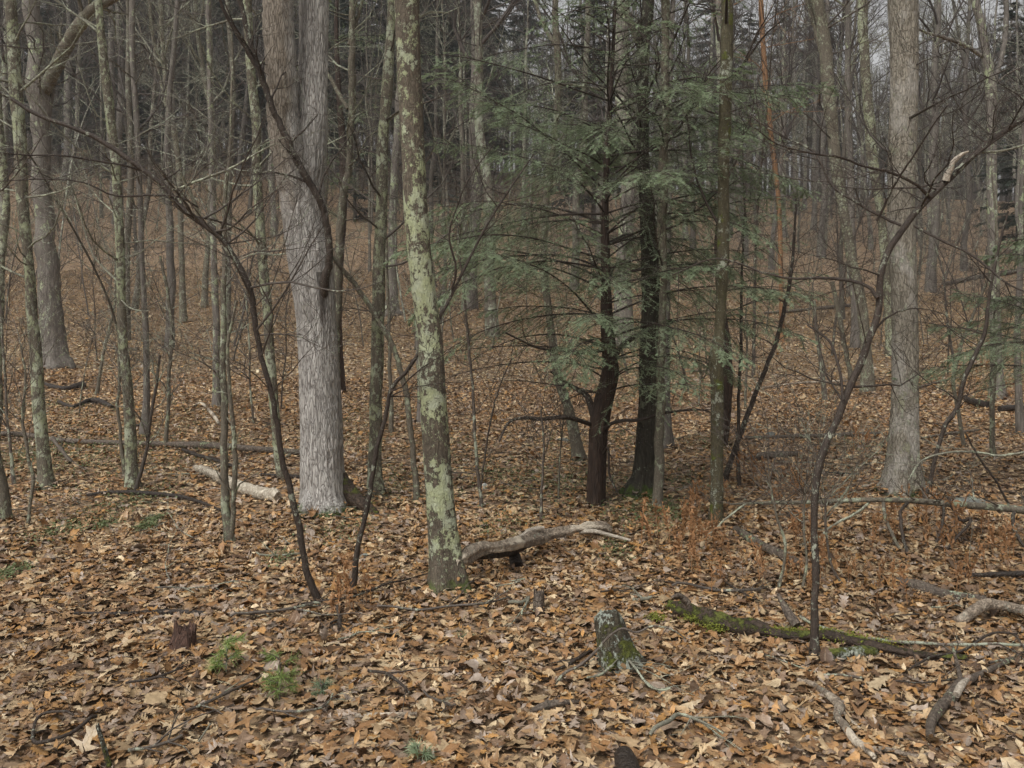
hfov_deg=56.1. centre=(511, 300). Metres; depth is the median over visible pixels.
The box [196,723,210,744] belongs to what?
strewn twig
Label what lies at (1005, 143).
bare sapling
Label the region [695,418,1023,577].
fallen branch
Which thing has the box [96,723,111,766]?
broken stub
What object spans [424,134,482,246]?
bare sapling
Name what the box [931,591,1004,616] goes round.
strewn twig
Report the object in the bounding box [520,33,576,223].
bare tree
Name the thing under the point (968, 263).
bare sapling
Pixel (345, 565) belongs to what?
dead fern
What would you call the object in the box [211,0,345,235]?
bare tree
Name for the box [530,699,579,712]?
mossy wood
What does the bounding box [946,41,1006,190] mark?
conifer
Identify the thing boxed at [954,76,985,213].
bare tree
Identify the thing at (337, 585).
dead fern
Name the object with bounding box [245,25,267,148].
conifer
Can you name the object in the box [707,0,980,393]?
dark tree
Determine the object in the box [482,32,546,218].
bare tree
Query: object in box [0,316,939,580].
plants
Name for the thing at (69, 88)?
bare tree
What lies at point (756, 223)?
bare sapling
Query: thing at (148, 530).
strewn twig
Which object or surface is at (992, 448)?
upright sapling
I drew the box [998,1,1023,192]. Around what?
bare tree
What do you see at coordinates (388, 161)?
bare sapling
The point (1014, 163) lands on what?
bare tree
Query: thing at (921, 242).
bare tree
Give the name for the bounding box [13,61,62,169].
conifer
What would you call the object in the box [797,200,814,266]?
bare sapling
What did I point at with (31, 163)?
bare sapling
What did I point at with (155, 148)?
conifer
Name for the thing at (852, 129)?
bare tree
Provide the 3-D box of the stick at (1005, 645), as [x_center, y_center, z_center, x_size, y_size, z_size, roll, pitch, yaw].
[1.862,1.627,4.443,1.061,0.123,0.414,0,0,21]
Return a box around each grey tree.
[1,0,209,436]
[107,0,206,350]
[108,0,249,407]
[354,0,446,315]
[616,0,745,449]
[777,0,888,348]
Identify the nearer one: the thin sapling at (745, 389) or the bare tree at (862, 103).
the thin sapling at (745, 389)
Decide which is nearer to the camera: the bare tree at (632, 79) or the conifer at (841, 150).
the bare tree at (632, 79)
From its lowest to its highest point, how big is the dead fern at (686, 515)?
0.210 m
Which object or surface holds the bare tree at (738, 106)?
on the ground
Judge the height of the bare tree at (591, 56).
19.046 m
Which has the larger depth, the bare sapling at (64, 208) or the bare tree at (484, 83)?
the bare tree at (484, 83)
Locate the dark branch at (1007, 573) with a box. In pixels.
[962,571,1023,576]
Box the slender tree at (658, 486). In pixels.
[562,0,778,507]
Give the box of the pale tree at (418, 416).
[333,0,476,424]
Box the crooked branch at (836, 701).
[797,678,960,758]
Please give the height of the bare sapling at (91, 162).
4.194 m
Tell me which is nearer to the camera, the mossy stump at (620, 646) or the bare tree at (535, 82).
the mossy stump at (620, 646)
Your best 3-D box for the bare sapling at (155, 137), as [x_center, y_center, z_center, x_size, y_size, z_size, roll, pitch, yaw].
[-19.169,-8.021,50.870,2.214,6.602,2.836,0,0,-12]
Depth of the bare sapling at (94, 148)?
48.98 m
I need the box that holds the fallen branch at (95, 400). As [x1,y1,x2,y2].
[47,397,113,407]
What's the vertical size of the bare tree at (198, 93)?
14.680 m
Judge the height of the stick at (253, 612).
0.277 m
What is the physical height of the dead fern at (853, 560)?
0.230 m
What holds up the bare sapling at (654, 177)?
on the ground
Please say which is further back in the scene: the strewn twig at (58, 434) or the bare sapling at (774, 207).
the bare sapling at (774, 207)
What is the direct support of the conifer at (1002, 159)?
on the ground
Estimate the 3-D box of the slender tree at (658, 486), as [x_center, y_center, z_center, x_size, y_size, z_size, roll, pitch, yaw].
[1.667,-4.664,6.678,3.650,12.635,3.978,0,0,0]
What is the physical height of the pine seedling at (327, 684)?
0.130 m
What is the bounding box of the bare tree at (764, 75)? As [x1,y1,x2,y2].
[689,0,859,342]
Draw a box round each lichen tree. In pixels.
[0,0,91,440]
[0,0,152,490]
[0,0,284,489]
[124,0,399,480]
[155,0,262,307]
[394,0,471,600]
[462,0,651,463]
[836,0,966,355]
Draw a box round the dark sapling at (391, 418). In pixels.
[329,79,447,433]
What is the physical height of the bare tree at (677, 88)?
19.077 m
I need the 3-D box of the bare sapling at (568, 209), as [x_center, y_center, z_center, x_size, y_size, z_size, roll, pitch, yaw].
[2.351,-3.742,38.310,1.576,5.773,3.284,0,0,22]
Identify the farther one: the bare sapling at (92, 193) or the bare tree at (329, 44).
the bare tree at (329, 44)
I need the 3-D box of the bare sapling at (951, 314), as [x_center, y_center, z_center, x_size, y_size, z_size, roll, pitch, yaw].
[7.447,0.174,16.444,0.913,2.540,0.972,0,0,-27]
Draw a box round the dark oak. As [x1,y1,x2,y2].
[521,0,753,499]
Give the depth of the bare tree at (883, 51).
64.01 m
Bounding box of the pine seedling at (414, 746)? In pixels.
[399,735,435,761]
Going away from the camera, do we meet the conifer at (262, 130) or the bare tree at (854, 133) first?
the bare tree at (854, 133)
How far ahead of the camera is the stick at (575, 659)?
4.13 m
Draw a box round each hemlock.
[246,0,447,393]
[383,0,840,506]
[625,37,832,447]
[887,207,1023,411]
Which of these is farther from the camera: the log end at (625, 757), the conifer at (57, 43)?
the conifer at (57, 43)
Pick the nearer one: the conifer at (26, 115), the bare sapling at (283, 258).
the bare sapling at (283, 258)
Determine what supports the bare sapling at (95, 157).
on the ground
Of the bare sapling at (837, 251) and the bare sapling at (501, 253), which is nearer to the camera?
the bare sapling at (501, 253)
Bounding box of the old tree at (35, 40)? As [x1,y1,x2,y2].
[0,0,149,370]
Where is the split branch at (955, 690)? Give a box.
[925,646,1019,741]
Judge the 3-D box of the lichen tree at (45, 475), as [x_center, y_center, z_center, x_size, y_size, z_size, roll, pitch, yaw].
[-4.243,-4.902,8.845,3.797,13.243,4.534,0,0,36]
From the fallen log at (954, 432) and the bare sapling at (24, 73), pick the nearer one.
the fallen log at (954, 432)
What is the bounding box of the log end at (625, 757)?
[614,746,639,767]
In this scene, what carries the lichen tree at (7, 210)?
on the ground
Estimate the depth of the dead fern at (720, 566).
5.31 m
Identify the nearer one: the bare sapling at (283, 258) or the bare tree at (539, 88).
the bare sapling at (283, 258)
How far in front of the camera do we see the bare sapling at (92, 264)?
10.83 m
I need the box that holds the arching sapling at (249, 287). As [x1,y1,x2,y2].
[0,83,385,600]
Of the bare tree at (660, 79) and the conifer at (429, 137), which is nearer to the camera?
the bare tree at (660, 79)
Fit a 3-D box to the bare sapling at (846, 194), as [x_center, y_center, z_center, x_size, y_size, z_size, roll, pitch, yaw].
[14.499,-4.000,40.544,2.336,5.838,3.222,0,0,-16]
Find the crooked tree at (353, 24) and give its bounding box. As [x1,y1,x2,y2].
[258,0,445,371]
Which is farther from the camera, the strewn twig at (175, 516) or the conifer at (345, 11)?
the conifer at (345, 11)
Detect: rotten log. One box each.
[44,381,85,389]
[57,400,74,407]
[665,593,967,661]
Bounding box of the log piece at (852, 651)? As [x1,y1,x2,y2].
[829,645,878,662]
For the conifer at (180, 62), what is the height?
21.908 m
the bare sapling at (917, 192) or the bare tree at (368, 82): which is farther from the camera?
the bare tree at (368, 82)
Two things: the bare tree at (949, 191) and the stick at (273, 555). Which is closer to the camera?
the stick at (273, 555)
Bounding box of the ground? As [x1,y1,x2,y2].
[0,148,1023,767]
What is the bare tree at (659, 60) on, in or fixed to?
on the ground
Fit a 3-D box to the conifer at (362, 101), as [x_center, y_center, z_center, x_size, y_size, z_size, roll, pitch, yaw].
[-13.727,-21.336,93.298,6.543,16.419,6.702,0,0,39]
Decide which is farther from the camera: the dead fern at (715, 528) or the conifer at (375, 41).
the conifer at (375, 41)
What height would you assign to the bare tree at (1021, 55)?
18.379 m
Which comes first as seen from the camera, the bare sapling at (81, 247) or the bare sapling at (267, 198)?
the bare sapling at (81, 247)
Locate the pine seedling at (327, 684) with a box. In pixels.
[306,677,334,699]
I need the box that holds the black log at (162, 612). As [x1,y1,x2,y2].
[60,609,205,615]
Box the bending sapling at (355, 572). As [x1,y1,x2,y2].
[350,68,586,592]
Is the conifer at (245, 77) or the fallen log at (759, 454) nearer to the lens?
the fallen log at (759, 454)
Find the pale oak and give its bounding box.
[795,0,1022,497]
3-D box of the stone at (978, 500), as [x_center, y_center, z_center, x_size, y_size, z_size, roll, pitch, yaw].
[3.565,1.586,7.507,0.312,0.091,0.222,0,0,0]
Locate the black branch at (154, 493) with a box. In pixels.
[86,490,220,510]
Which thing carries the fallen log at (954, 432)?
on the ground
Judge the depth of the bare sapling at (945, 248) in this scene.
25.41 m
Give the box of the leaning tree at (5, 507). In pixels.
[0,0,112,524]
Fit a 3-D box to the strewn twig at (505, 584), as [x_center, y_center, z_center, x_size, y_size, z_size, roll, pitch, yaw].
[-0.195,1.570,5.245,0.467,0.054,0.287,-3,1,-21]
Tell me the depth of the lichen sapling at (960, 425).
10.07 m
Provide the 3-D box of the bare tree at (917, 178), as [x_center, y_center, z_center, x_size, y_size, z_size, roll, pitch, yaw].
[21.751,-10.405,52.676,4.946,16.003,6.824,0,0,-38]
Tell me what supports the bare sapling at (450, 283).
on the ground
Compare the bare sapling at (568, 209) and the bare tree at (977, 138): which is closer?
the bare sapling at (568, 209)
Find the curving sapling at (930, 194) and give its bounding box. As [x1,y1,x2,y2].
[646,0,1023,661]
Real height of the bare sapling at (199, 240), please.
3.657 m
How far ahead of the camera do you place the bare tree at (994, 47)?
69.88 m
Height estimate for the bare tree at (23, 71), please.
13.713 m
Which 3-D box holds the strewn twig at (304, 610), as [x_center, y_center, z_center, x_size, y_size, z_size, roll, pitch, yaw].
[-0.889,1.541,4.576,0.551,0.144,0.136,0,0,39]
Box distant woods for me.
[24,1,1017,201]
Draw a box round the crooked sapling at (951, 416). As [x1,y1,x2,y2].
[873,211,1023,498]
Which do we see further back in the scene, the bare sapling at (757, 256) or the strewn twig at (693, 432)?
the bare sapling at (757, 256)
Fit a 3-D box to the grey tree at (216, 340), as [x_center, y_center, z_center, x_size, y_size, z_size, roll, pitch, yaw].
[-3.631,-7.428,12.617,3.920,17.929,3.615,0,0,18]
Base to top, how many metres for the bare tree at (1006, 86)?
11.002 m
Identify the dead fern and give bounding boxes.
[328,571,355,622]
[339,551,374,606]
[638,496,670,543]
[639,518,653,546]
[671,519,703,548]
[671,523,694,563]
[679,496,704,536]
[680,500,691,524]
[685,534,698,569]
[688,478,707,513]
[689,488,700,509]
[690,520,714,551]
[691,548,726,591]
[695,507,728,551]
[708,475,727,501]
[717,542,743,575]
[733,443,767,483]
[748,534,767,588]
[773,485,782,498]
[780,463,802,495]
[783,548,804,579]
[784,504,810,548]
[805,525,835,578]
[806,568,811,592]
[833,483,857,509]
[833,548,857,583]
[853,421,872,447]
[853,426,868,452]
[861,513,878,550]
[871,512,898,534]
[872,555,908,608]
[876,503,900,524]
[898,484,909,505]
[914,482,941,525]
[918,488,940,514]
[921,515,956,568]
[939,489,970,541]
[953,552,979,590]
[956,510,992,530]
[977,526,1012,570]
[985,514,1012,555]
[998,517,1023,558]
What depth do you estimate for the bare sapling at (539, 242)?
31.46 m
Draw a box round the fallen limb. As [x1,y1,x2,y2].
[456,521,630,569]
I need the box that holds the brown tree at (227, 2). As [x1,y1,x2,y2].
[185,0,261,331]
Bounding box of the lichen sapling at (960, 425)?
[917,206,1023,446]
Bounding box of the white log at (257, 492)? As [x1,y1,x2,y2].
[193,465,281,501]
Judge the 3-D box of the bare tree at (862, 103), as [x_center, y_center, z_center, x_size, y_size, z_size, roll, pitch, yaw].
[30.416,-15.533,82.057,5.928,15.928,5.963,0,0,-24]
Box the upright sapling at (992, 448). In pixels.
[916,141,1023,458]
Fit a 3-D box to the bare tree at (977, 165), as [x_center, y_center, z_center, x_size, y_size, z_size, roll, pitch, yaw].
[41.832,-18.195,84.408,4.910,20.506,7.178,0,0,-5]
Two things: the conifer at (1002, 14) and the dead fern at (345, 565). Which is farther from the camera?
the conifer at (1002, 14)
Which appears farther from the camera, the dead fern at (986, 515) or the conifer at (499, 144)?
the conifer at (499, 144)
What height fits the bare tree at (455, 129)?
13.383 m
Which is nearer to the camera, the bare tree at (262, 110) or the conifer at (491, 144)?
the bare tree at (262, 110)
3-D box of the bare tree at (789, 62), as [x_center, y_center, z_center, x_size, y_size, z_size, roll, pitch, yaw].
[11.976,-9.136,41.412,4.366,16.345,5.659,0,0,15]
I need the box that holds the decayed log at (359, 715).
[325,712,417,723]
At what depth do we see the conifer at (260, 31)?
69.85 m
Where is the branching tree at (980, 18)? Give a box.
[919,0,1023,399]
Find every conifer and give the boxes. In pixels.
[0,0,63,173]
[0,0,86,163]
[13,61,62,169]
[21,0,106,157]
[26,1,88,162]
[55,1,147,166]
[58,0,162,173]
[75,0,151,137]
[86,0,181,145]
[90,58,144,183]
[106,57,160,154]
[133,28,201,156]
[135,0,244,169]
[138,0,263,161]
[139,24,180,149]
[177,0,245,148]
[184,0,266,176]
[189,34,236,144]
[207,67,238,154]
[213,0,298,144]
[214,5,263,137]
[225,99,266,146]
[228,6,266,138]
[237,2,359,152]
[238,95,268,158]
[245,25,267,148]
[295,0,396,193]
[327,39,389,221]
[328,58,361,179]
[329,0,369,161]
[329,1,362,154]
[345,1,381,145]
[357,0,467,177]
[359,1,394,147]
[360,0,451,169]
[378,0,487,191]
[391,0,453,141]
[420,3,469,191]
[424,72,460,203]
[428,0,509,174]
[429,0,533,180]
[429,1,470,149]
[452,7,514,181]
[457,2,519,161]
[457,38,518,159]
[460,0,530,148]
[467,1,516,129]
[469,82,503,175]
[492,0,575,161]
[525,0,637,241]
[526,40,575,169]
[566,0,614,162]
[672,0,766,187]
[694,44,750,185]
[735,13,778,197]
[761,2,811,188]
[786,1,856,201]
[787,1,855,193]
[831,107,859,203]
[877,65,931,182]
[877,105,888,197]
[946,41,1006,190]
[958,0,1023,201]
[959,34,1017,188]
[971,2,1023,252]
[981,38,1016,201]
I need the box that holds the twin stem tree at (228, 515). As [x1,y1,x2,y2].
[85,32,343,542]
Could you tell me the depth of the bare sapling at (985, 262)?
24.81 m
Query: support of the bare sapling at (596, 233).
on the ground
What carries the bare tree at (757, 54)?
on the ground
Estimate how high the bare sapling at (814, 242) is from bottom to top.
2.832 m
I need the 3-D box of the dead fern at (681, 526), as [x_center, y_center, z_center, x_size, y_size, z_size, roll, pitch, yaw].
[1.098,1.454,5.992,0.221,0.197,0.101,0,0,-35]
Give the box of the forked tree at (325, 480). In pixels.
[207,0,378,521]
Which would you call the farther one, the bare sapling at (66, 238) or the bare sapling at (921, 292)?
the bare sapling at (66, 238)
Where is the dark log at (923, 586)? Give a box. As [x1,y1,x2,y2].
[895,577,986,600]
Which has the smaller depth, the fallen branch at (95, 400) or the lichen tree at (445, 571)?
the lichen tree at (445, 571)
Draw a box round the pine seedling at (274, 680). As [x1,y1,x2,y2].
[255,646,303,701]
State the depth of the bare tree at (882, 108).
98.38 m
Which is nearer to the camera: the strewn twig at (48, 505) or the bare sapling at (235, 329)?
the strewn twig at (48, 505)
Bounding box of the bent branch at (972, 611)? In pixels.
[951,598,1023,622]
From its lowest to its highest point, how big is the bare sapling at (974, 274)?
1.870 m
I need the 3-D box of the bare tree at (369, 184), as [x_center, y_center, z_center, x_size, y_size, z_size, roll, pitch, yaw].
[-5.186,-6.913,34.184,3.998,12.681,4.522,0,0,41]
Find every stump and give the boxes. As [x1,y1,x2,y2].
[168,621,196,654]
[533,587,544,616]
[594,609,646,675]
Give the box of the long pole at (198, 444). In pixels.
[0,431,299,454]
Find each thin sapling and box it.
[0,231,64,483]
[0,270,76,523]
[78,209,203,475]
[79,217,136,395]
[95,295,201,489]
[110,211,230,448]
[424,136,558,508]
[466,335,607,522]
[518,351,652,498]
[682,73,827,487]
[690,353,848,588]
[713,299,781,408]
[733,351,902,583]
[745,351,859,586]
[787,241,844,399]
[808,258,859,378]
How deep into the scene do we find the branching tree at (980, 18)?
13.81 m
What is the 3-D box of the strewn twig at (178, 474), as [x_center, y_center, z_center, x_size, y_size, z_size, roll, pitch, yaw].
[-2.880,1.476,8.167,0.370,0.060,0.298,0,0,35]
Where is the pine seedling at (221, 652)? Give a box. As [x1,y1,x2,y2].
[204,630,250,674]
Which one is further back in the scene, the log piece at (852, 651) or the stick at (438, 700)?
the log piece at (852, 651)
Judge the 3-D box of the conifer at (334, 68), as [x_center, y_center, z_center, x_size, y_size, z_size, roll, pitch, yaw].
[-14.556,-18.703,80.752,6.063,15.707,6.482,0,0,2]
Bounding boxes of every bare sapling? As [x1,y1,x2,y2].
[0,9,63,162]
[0,83,85,216]
[0,117,162,362]
[5,120,98,323]
[5,187,57,271]
[5,199,63,290]
[8,90,75,230]
[8,161,82,314]
[15,271,62,356]
[18,109,123,276]
[25,37,124,271]
[51,108,92,250]
[52,146,81,217]
[53,90,112,258]
[54,180,98,313]
[55,161,92,244]
[56,21,160,219]
[59,211,75,263]
[64,188,97,289]
[65,226,113,360]
[69,116,108,205]
[74,98,114,207]
[76,148,122,219]
[77,312,109,412]
[78,146,122,239]
[80,148,123,212]
[87,198,133,300]
[123,176,153,265]
[141,91,163,181]
[145,112,204,230]
[148,187,175,248]
[159,189,220,282]
[185,241,200,299]
[187,167,220,244]
[198,125,216,182]
[200,205,288,423]
[209,217,287,359]
[216,227,250,303]
[219,91,334,340]
[229,124,368,347]
[237,115,266,176]
[243,150,277,254]
[245,256,294,407]
[261,116,280,258]
[265,210,280,246]
[268,198,349,320]
[327,55,398,240]
[333,206,371,311]
[335,221,372,346]
[343,63,451,287]
[343,78,401,214]
[347,56,377,168]
[363,85,427,321]
[363,125,402,262]
[372,109,401,204]
[388,165,468,338]
[388,216,450,334]
[390,187,454,351]
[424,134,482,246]
[433,115,511,303]
[435,139,537,336]
[467,174,499,250]
[467,176,535,347]
[474,44,640,373]
[484,32,566,279]
[508,213,535,311]
[514,159,565,257]
[514,189,574,297]
[519,202,581,345]
[523,211,558,271]
[529,129,696,390]
[529,198,560,293]
[540,167,601,268]
[548,241,569,304]
[552,221,638,360]
[554,156,588,272]
[562,184,596,255]
[568,95,618,253]
[570,187,618,291]
[579,175,620,258]
[596,84,659,242]
[612,53,716,310]
[621,230,684,328]
[635,51,717,244]
[635,121,711,258]
[636,137,717,261]
[657,234,715,361]
[684,279,715,402]
[690,0,862,376]
[707,274,715,317]
[728,165,771,282]
[733,197,774,280]
[734,185,774,249]
[734,192,801,326]
[747,195,807,333]
[783,185,819,270]
[786,249,805,302]
[788,159,873,293]
[788,190,843,314]
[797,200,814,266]
[798,208,817,258]
[799,216,827,275]
[805,7,967,355]
[805,209,831,272]
[808,63,863,262]
[817,135,877,245]
[854,144,875,241]
[855,173,878,270]
[864,217,879,267]
[867,195,953,345]
[873,102,951,257]
[876,153,938,236]
[877,122,930,252]
[879,253,946,387]
[886,164,983,331]
[916,162,999,303]
[916,233,942,343]
[918,200,946,286]
[918,239,978,374]
[938,90,984,233]
[939,141,1018,273]
[939,186,1001,288]
[941,106,1018,279]
[947,227,985,311]
[952,171,984,233]
[954,205,1017,329]
[962,218,985,294]
[965,256,980,307]
[983,189,1014,252]
[998,169,1016,226]
[999,67,1021,175]
[1001,302,1014,358]
[1002,283,1023,357]
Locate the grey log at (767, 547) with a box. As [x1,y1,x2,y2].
[733,526,800,564]
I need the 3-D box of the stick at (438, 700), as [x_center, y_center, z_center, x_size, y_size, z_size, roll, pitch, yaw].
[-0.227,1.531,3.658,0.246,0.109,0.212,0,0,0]
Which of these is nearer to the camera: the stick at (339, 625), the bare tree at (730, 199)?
the stick at (339, 625)
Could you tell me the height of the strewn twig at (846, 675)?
0.156 m
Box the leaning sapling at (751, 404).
[709,146,910,482]
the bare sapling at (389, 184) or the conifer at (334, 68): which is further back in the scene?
the conifer at (334, 68)
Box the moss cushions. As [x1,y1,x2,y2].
[371,501,908,645]
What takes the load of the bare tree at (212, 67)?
on the ground
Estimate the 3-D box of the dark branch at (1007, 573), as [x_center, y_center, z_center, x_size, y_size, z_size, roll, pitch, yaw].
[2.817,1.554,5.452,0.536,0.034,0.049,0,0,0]
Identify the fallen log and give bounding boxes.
[51,436,72,461]
[181,448,231,466]
[191,402,220,425]
[260,473,299,478]
[744,451,797,459]
[745,432,880,439]
[761,379,876,388]
[764,303,850,313]
[825,471,860,474]
[919,376,962,387]
[921,429,979,438]
[942,268,1023,285]
[963,396,989,407]
[997,405,1023,411]
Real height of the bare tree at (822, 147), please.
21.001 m
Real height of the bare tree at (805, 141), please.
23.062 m
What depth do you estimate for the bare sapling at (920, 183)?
34.34 m
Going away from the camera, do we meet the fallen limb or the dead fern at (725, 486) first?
the fallen limb
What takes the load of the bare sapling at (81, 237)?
on the ground
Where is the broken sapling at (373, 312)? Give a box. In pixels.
[333,251,419,499]
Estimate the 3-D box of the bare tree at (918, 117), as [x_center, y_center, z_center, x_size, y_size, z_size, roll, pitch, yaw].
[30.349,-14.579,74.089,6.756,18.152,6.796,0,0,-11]
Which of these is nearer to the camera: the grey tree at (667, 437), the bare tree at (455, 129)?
the grey tree at (667, 437)
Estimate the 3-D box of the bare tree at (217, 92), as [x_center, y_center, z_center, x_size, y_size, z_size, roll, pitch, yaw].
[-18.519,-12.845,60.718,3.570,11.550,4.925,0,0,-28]
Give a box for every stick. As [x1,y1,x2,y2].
[30,710,97,755]
[125,656,201,696]
[128,688,247,767]
[185,671,262,722]
[230,601,361,618]
[251,534,317,557]
[255,679,377,719]
[301,572,427,603]
[319,604,344,631]
[367,644,462,719]
[377,563,523,615]
[423,687,476,719]
[500,596,529,628]
[545,644,599,670]
[555,625,685,688]
[587,640,641,678]
[622,585,651,601]
[628,653,709,701]
[648,712,760,751]
[671,571,775,594]
[713,570,771,607]
[799,615,1023,658]
[895,650,976,683]
[901,618,1022,670]
[1004,634,1023,662]
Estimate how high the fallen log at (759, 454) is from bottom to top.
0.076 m
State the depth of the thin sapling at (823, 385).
14.03 m
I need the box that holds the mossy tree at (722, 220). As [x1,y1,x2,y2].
[661,0,799,524]
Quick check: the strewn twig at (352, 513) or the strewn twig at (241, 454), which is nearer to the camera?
the strewn twig at (352, 513)
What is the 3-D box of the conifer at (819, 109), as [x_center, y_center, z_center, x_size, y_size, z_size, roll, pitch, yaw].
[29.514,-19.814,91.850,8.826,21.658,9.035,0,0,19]
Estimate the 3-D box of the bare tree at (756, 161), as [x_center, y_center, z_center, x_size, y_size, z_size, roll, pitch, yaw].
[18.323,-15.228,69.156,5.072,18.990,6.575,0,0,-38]
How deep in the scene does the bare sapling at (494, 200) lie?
33.64 m
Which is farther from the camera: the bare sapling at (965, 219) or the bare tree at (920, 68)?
the bare tree at (920, 68)
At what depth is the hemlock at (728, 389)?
9.74 m
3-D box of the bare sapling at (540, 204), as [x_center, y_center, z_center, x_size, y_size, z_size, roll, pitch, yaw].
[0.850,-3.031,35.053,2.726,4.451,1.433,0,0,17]
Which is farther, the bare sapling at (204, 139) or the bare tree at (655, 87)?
the bare sapling at (204, 139)
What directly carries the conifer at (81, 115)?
on the ground
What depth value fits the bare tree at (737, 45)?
68.43 m
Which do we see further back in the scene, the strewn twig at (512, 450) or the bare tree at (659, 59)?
the bare tree at (659, 59)
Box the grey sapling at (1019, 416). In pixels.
[919,50,1023,433]
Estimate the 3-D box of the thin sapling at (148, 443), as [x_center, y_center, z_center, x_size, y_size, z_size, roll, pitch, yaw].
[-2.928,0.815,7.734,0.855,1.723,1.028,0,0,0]
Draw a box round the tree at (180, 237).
[107,0,206,323]
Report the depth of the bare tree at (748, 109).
63.96 m
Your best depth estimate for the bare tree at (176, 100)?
59.82 m
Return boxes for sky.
[25,0,1023,200]
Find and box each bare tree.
[0,0,31,255]
[0,0,58,205]
[0,0,71,186]
[0,0,265,340]
[0,2,23,163]
[11,0,63,162]
[19,0,125,195]
[22,16,77,208]
[27,3,71,151]
[40,0,86,154]
[45,0,114,180]
[57,0,142,217]
[61,1,122,169]
[63,0,162,247]
[74,1,143,203]
[94,0,187,223]
[102,0,236,310]
[123,0,205,201]
[123,0,222,202]
[125,0,223,172]
[135,2,201,197]
[136,1,191,183]
[136,17,149,153]
[146,0,265,196]
[157,5,215,169]
[160,0,243,191]
[168,0,205,175]
[176,15,219,155]
[192,9,248,183]
[198,8,245,167]
[204,0,267,214]
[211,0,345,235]
[212,0,296,189]
[216,45,243,160]
[220,0,298,204]
[222,8,267,174]
[233,38,374,326]
[234,5,248,155]
[257,0,345,67]
[294,6,360,188]
[295,0,348,181]
[327,0,372,205]
[328,0,434,271]
[329,7,359,179]
[334,0,398,233]
[344,9,381,180]
[344,20,393,192]
[346,1,384,168]
[348,0,466,236]
[371,0,510,322]
[395,0,562,336]
[420,1,492,237]
[424,0,523,260]
[426,0,513,231]
[426,0,525,310]
[441,18,505,209]
[446,1,494,185]
[456,1,533,186]
[457,0,596,227]
[460,0,512,200]
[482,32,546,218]
[491,0,652,290]
[493,24,536,176]
[498,12,538,148]
[502,28,532,165]
[507,0,551,174]
[512,0,566,179]
[517,31,554,177]
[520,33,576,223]
[528,27,578,178]
[539,0,601,217]
[540,0,658,262]
[550,2,690,347]
[563,2,611,170]
[588,14,681,153]
[592,4,659,205]
[600,0,658,150]
[603,0,704,229]
[610,3,688,244]
[628,0,706,201]
[634,0,682,201]
[649,1,685,138]
[649,20,706,195]
[654,0,746,248]
[655,0,714,239]
[660,1,748,205]
[672,16,716,197]
[680,0,788,258]
[684,0,762,276]
[689,0,859,342]
[692,0,781,237]
[696,1,778,223]
[700,12,791,220]
[701,22,747,187]
[705,1,769,188]
[712,36,777,246]
[735,0,801,206]
[735,0,803,237]
[741,0,841,269]
[743,6,836,253]
[750,64,791,211]
[754,3,817,193]
[755,4,840,226]
[756,0,834,213]
[756,0,924,319]
[757,0,885,257]
[773,1,844,209]
[774,1,833,230]
[784,0,889,248]
[789,63,841,200]
[790,0,889,296]
[806,3,840,195]
[807,43,858,217]
[811,0,888,220]
[813,5,889,249]
[818,26,886,218]
[839,26,886,198]
[839,35,888,190]
[851,65,889,222]
[853,15,967,246]
[853,31,889,222]
[862,37,952,181]
[874,0,1007,275]
[874,62,889,182]
[875,3,930,241]
[877,1,973,274]
[877,1,980,231]
[877,2,930,203]
[880,15,969,225]
[881,0,1023,270]
[916,0,1002,292]
[918,16,986,243]
[919,57,948,188]
[921,62,962,221]
[925,16,991,224]
[927,48,1009,237]
[931,0,1023,225]
[948,57,983,197]
[949,0,1002,204]
[953,69,998,203]
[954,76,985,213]
[961,6,1023,186]
[968,0,1023,252]
[976,0,1023,263]
[981,1,1023,253]
[982,0,1023,204]
[985,0,1022,184]
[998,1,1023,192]
[998,14,1023,93]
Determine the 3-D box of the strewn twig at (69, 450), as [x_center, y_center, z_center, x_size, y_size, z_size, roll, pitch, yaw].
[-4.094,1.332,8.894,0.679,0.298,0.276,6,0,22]
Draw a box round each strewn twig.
[12,483,91,509]
[49,480,94,507]
[50,431,87,467]
[51,413,73,442]
[123,521,166,535]
[139,480,201,537]
[145,451,200,471]
[147,470,201,478]
[149,514,195,579]
[154,580,252,593]
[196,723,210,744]
[214,432,286,464]
[215,434,263,467]
[296,608,369,626]
[322,501,371,511]
[333,494,391,523]
[338,612,411,639]
[345,459,400,467]
[451,440,513,461]
[467,451,538,489]
[474,580,520,591]
[494,445,536,453]
[600,579,676,593]
[674,413,709,438]
[764,649,862,678]
[774,503,850,523]
[790,477,847,518]
[810,437,882,448]
[873,613,918,617]
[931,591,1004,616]
[988,650,1023,663]
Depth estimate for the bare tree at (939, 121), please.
66.97 m
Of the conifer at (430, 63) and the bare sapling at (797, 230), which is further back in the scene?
the conifer at (430, 63)
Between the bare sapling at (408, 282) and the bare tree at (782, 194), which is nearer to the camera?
the bare sapling at (408, 282)
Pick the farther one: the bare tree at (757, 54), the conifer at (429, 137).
the conifer at (429, 137)

